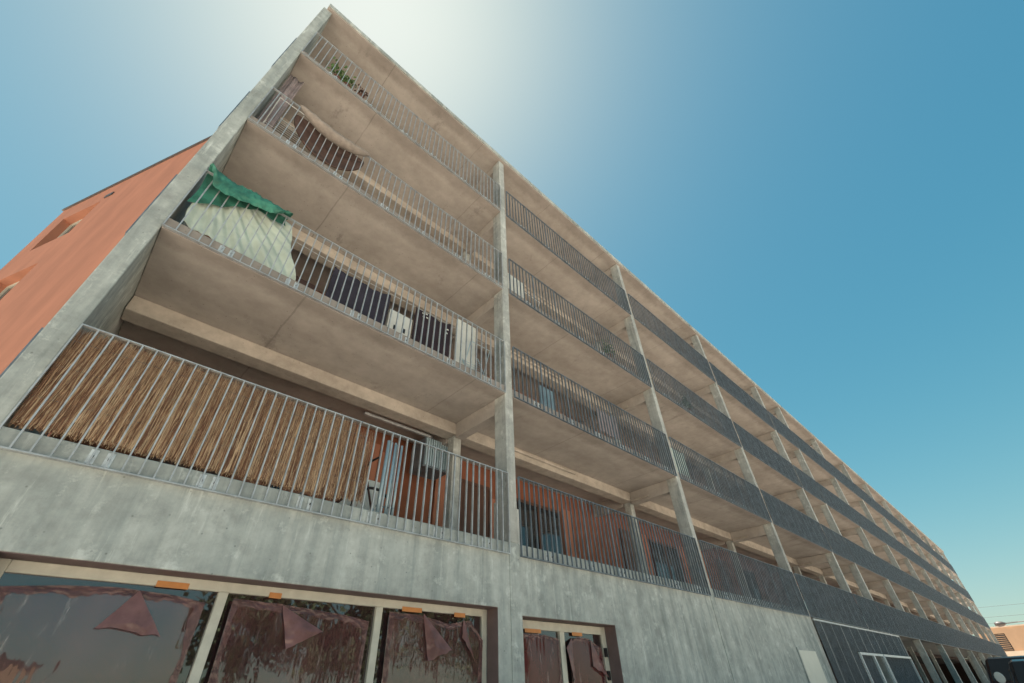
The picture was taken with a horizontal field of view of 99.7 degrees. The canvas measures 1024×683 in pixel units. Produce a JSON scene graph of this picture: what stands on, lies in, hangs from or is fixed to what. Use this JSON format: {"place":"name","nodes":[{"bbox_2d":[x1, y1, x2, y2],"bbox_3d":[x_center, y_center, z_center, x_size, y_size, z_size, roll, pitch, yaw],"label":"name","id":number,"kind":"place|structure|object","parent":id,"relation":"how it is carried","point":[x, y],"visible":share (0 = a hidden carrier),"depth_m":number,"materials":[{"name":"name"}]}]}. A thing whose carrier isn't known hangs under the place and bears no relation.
{"place":"outdoors","nodes":[
{"label":"outdoors","id":0,"kind":"place"},
{"bbox_2d":[295,276,314,289],"bbox_3d":[-3.605,-0.677,7.086,0.500,1.020,0.040,30,-49,-33],"label":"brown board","id":1,"kind":"object","parent":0,"point":[304,282],"visible":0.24,"depth_m":7.41,"materials":[{"name":"brown wood"}]},
{"bbox_2d":[339,477,379,510],"bbox_3d":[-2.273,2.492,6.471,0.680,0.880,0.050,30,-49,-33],"label":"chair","id":2,"kind":"object","parent":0,"point":[366,506],"visible":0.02,"depth_m":6.60,"materials":[{"name":"white plastic"}]},
{"bbox_2d":[0,0,1023,658],"label":"sky","id":3,"kind":"structure","parent":0,"point":[829,193],"materials":[{"name":"blue"}]},
{"bbox_2d":[978,624,1023,655],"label":"building","id":4,"kind":"structure","parent":0,"point":[1014,634],"depth_m":77.53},
{"label":"ground","id":5,"kind":"structure","parent":0,"visible":0},
{"bbox_2d":[0,4,1006,682],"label":"apartment building","id":6,"kind":"structure","parent":5,"relation":"on","point":[768,540],"depth_m":8.85,"materials":[{"name":"concrete"}]},
{"bbox_2d":[0,281,18,299],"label":"end window","id":7,"kind":"structure","parent":6,"relation":"in","point":[8,288],"depth_m":12.14,"materials":[{"name":"beige glass"}]},
{"bbox_2d":[57,219,81,237],"bbox_3d":[-13.604,-3.408,13.444,1.760,1.620,0.080,-15,-41,15],"label":"end window","id":8,"kind":"structure","parent":6,"relation":"in","point":[73,225],"depth_m":13.97,"materials":[{"name":"beige glass"}]},
{"bbox_2d":[0,580,204,682],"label":"plastic sheet","id":9,"kind":"object","parent":6,"relation":"hanging from","point":[69,634],"visible":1,"depth_m":3.38,"materials":[{"name":"plastic"}]},
{"bbox_2d":[8,328,375,505],"bbox_3d":[-2.998,0.909,4.724,3.288,1.175,0.107,30,-49,-33],"label":"reed screen","id":10,"kind":"object","parent":6,"relation":"on","point":[58,397],"visible":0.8,"depth_m":4.41,"materials":[{"name":"wicker"}]},
{"bbox_2d":[184,202,295,279],"bbox_3d":[-3.633,-1.518,6.053,1.496,1.074,0.107,30,-49,-33],"label":"white sheet","id":11,"kind":"object","parent":6,"relation":"hanging from","point":[194,215],"visible":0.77,"depth_m":5.99,"materials":[{"name":"fabric"}]},
{"bbox_2d":[187,163,292,225],"bbox_3d":[-3.700,-1.881,5.975,1.131,0.693,0.234,30,-49,-33],"label":"green tarpaulin","id":12,"kind":"object","parent":6,"relation":"hanging from","point":[227,187],"visible":0.98,"depth_m":5.93,"materials":[{"name":"green plastic"}]},
{"bbox_2d":[0,558,486,682],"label":"shop window","id":13,"kind":"structure","parent":6,"relation":"in","point":[218,596],"depth_m":4.01,"materials":[{"name":"beige glass"}]},
{"bbox_2d":[257,74,303,127],"bbox_3d":[-4.451,-4.487,8.208,0.267,2.660,0.068,30,-49,-33],"label":"corner curtain","id":14,"kind":"object","parent":6,"relation":"hanging from","point":[291,86],"visible":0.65,"depth_m":8.32,"materials":[{"name":"grey fabric"}]},
{"bbox_2d":[263,97,303,146],"bbox_3d":[-4.212,-3.830,7.918,0.644,1.308,0.400,30,-49,-33],"label":"clothes airer","id":15,"kind":"object","parent":6,"relation":"on","point":[284,123],"visible":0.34,"depth_m":8.08,"materials":[{"name":"white metal"}]},
{"bbox_2d":[208,592,368,682],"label":"plastic sheet","id":16,"kind":"object","parent":6,"relation":"hanging from","point":[263,642],"visible":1,"depth_m":4.20,"materials":[{"name":"plastic"}]},
{"bbox_2d":[294,105,369,170],"bbox_3d":[-3.401,-3.627,8.025,1.400,0.864,0.440,30,-49,-33],"label":"hammock","id":17,"kind":"object","parent":6,"relation":"hanging from","point":[325,130],"visible":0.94,"depth_m":8.07,"materials":[{"name":"beige fabric"}]},
{"bbox_2d":[275,457,391,514],"bbox_3d":[-2.407,2.087,6.056,1.705,1.022,0.567,30,-49,-33],"label":"bicycle","id":18,"kind":"object","parent":6,"relation":"on","point":[368,490],"visible":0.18,"depth_m":6.31,"materials":[{"name":"black metal"}]},
{"bbox_2d":[326,57,349,81],"bbox_3d":[-3.898,-6.064,9.756,0.396,0.915,0.681,-12,-40,12],"label":"potted plant","id":19,"kind":"object","parent":6,"relation":"on","point":[336,68],"visible":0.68,"depth_m":9.68,"materials":[{"name":"green plant"}]},
{"bbox_2d":[340,72,356,87],"bbox_3d":[-3.750,-5.874,9.818,0.439,0.690,0.255,30,-49,-33],"label":"potted plant","id":20,"kind":"object","parent":6,"relation":"on","point":[351,81],"visible":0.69,"depth_m":9.84,"materials":[{"name":"green plant"}]},
{"bbox_2d":[354,84,368,97],"bbox_3d":[-3.512,-5.746,10.000,0.373,0.708,0.286,30,-49,-33],"label":"potted plant","id":21,"kind":"object","parent":6,"relation":"on","point":[361,94],"visible":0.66,"depth_m":10.02,"materials":[{"name":"green plant"}]},
{"bbox_2d":[293,240,483,343],"bbox_3d":[-2.598,-1.094,7.930,5.530,0.081,0.041,30,-49,-33],"label":"washing line","id":22,"kind":"object","parent":6,"relation":"attached to","point":[370,283],"visible":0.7,"depth_m":7.87,"materials":[{"name":"fabric"}]},
{"bbox_2d":[325,266,390,324],"bbox_3d":[-2.684,-0.774,7.606,1.103,0.810,0.068,30,-49,-33],"label":"hanging blanket","id":23,"kind":"object","parent":22,"relation":"hanging from","point":[353,293],"visible":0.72,"depth_m":7.59,"materials":[{"name":"blue fabric"}]},
{"bbox_2d":[411,307,450,356],"bbox_3d":[-1.545,-0.175,8.399,0.844,0.860,0.069,30,-49,-33],"label":"hanging blanket","id":24,"kind":"object","parent":22,"relation":"hanging from","point":[430,334],"visible":0.66,"depth_m":8.38,"materials":[{"name":"black fabric"}]},
{"bbox_2d":[375,440,402,514],"bbox_3d":[-1.760,2.010,6.178,0.098,1.201,0.305,-31,-47,30],"label":"folded airer","id":25,"kind":"object","parent":6,"relation":"on","point":[386,507],"visible":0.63,"depth_m":6.17,"materials":[{"name":"metal"}]},
{"bbox_2d":[385,309,412,337],"bbox_3d":[-2.172,-0.050,7.898,0.490,0.990,0.360,30,-49,-33],"label":"white cabinet","id":26,"kind":"object","parent":6,"relation":"on","point":[399,323],"visible":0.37,"depth_m":7.96,"materials":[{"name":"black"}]},
{"bbox_2d":[409,436,447,479],"bbox_3d":[-1.693,2.359,8.999,0.620,0.800,0.530,30,-49,-33],"label":"ventilation box","id":27,"kind":"object","parent":6,"relation":"attached to","point":[431,441],"visible":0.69,"depth_m":8.76,"materials":[{"name":"metal"}]},
{"bbox_2d":[382,606,482,682],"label":"plastic sheet","id":28,"kind":"object","parent":6,"relation":"hanging from","point":[421,649],"visible":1,"depth_m":5.12,"materials":[{"name":"plastic"}]},
{"bbox_2d":[454,319,475,369],"bbox_3d":[-0.964,0.246,8.815,0.510,1.620,0.050,30,-49,-33],"label":"white board","id":29,"kind":"object","parent":6,"relation":"on","point":[464,342],"visible":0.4,"depth_m":8.95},
{"bbox_2d":[459,479,489,537],"bbox_3d":[-0.824,4.228,9.637,0.950,2.150,0.050,30,-49,-33],"label":"gallery door","id":30,"kind":"structure","parent":6,"relation":"in","point":[463,482],"depth_m":9.92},
{"bbox_2d":[462,341,489,374],"bbox_3d":[-0.761,0.549,8.652,0.524,0.960,0.400,30,-49,-33],"label":"clothes airer","id":31,"kind":"object","parent":6,"relation":"on","point":[477,359],"visible":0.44,"depth_m":8.75,"materials":[{"name":"white metal"}]},
{"bbox_2d":[494,503,519,544],"bbox_3d":[-0.071,3.450,7.786,0.650,0.930,0.050,30,-49,-33],"label":"white board","id":32,"kind":"object","parent":6,"relation":"on","point":[517,524],"visible":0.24,"depth_m":7.84,"materials":[{"name":"white wood"}]},
{"bbox_2d":[508,273,524,297],"bbox_3d":[0.105,-1.272,10.953,0.600,0.930,0.050,30,-49,-33],"label":"white board","id":33,"kind":"object","parent":6,"relation":"on","point":[518,281],"visible":0.21,"depth_m":11.05,"materials":[{"name":"white wood"}]},
{"bbox_2d":[516,498,564,554],"bbox_3d":[0.711,5.135,10.793,1.800,2.080,0.050,30,-49,-33],"label":"gallery door","id":34,"kind":"structure","parent":6,"relation":"in","point":[521,501],"depth_m":11.11,"materials":[{"name":"blue glass"}]},
{"bbox_2d":[523,628,562,682],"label":"plastic sheet","id":35,"kind":"object","parent":6,"relation":"hanging from","point":[542,660],"visible":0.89,"depth_m":6.15,"materials":[{"name":"plastic"}]},
{"bbox_2d":[539,385,554,409],"bbox_3d":[0.900,1.783,10.658,0.500,1.470,0.040,30,-49,-33],"label":"blue board","id":36,"kind":"object","parent":6,"relation":"on","point":[548,394],"visible":0.34,"depth_m":10.92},
{"bbox_2d":[523,620,611,682],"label":"double door","id":37,"kind":"structure","parent":6,"relation":"in","point":[563,632],"depth_m":6.66,"materials":[{"name":"beige glass"}]},
{"bbox_2d":[567,632,608,682],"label":"plastic sheet","id":38,"kind":"object","parent":6,"relation":"hanging from","point":[586,659],"visible":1,"depth_m":6.68,"materials":[{"name":"pink plastic"}]},
{"bbox_2d":[599,339,614,356],"bbox_3d":[2.878,0.182,12.862,0.635,0.932,0.338,30,-49,-33],"label":"potted plant","id":39,"kind":"object","parent":6,"relation":"on","point":[606,347],"visible":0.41,"depth_m":12.78,"materials":[{"name":"green plant"}]},
{"bbox_2d":[597,409,619,439],"bbox_3d":[2.555,2.193,11.446,0.903,0.710,0.068,30,-49,-33],"label":"hanging blanket","id":40,"kind":"object","parent":6,"relation":"hanging from","point":[608,424],"visible":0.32,"depth_m":11.41,"materials":[{"name":"grey fabric"}]},
{"bbox_2d":[619,528,636,570],"bbox_3d":[3.725,6.882,13.094,0.950,2.150,0.050,30,-49,-33],"label":"gallery door","id":41,"kind":"structure","parent":6,"relation":"in","point":[619,528],"depth_m":13.27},
{"bbox_2d":[648,539,685,581],"bbox_3d":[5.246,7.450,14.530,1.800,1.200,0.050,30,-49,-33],"label":"gallery door","id":42,"kind":"structure","parent":6,"relation":"in","point":[648,539],"depth_m":14.49,"materials":[{"name":"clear glass"}]},
{"bbox_2d":[671,448,689,477],"bbox_3d":[5.264,3.812,13.472,0.804,0.910,0.068,30,-49,-33],"label":"hanging blanket","id":43,"kind":"object","parent":6,"relation":"hanging from","point":[679,462],"visible":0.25,"depth_m":13.46,"materials":[{"name":"white fabric"}]},
{"bbox_2d":[716,559,734,592],"bbox_3d":[8.418,9.621,16.661,0.950,2.150,0.050,30,-49,-33],"label":"gallery door","id":44,"kind":"structure","parent":6,"relation":"in","point":[716,559],"depth_m":16.95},
{"bbox_2d":[743,569,761,599],"bbox_3d":[9.953,10.528,17.817,1.800,2.080,0.050,30,-49,-33],"label":"gallery door","id":45,"kind":"structure","parent":6,"relation":"in","point":[743,569],"depth_m":18.34,"materials":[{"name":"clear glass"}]},
{"bbox_2d":[796,647,827,682],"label":"service door","id":46,"kind":"structure","parent":6,"relation":"in","point":[814,672],"depth_m":11.80,"materials":[{"name":"paint"}]},
{"bbox_2d":[994,633,1014,650],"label":"slatted shutter","id":47,"kind":"object","parent":6,"relation":"attached to","point":[1006,644],"visible":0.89,"depth_m":51.73,"materials":[{"name":"brown wood"}]},
{"bbox_2d":[985,656,1023,682],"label":"parked van","id":48,"kind":"object","parent":5,"relation":"on","point":[993,665],"visible":0.6,"depth_m":20.64,"materials":[{"name":"black paint"}]},
{"bbox_2d":[994,659,1023,682],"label":"parked van","id":49,"kind":"object","parent":5,"relation":"on","point":[1016,669],"visible":1,"depth_m":12.56,"materials":[{"name":"paint"}]},
{"bbox_2d":[994,621,1023,626],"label":"street lamp","id":50,"kind":"object","parent":5,"relation":"on","point":[999,623],"visible":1,"depth_m":60.71,"materials":[{"name":"metal"}]}
]}

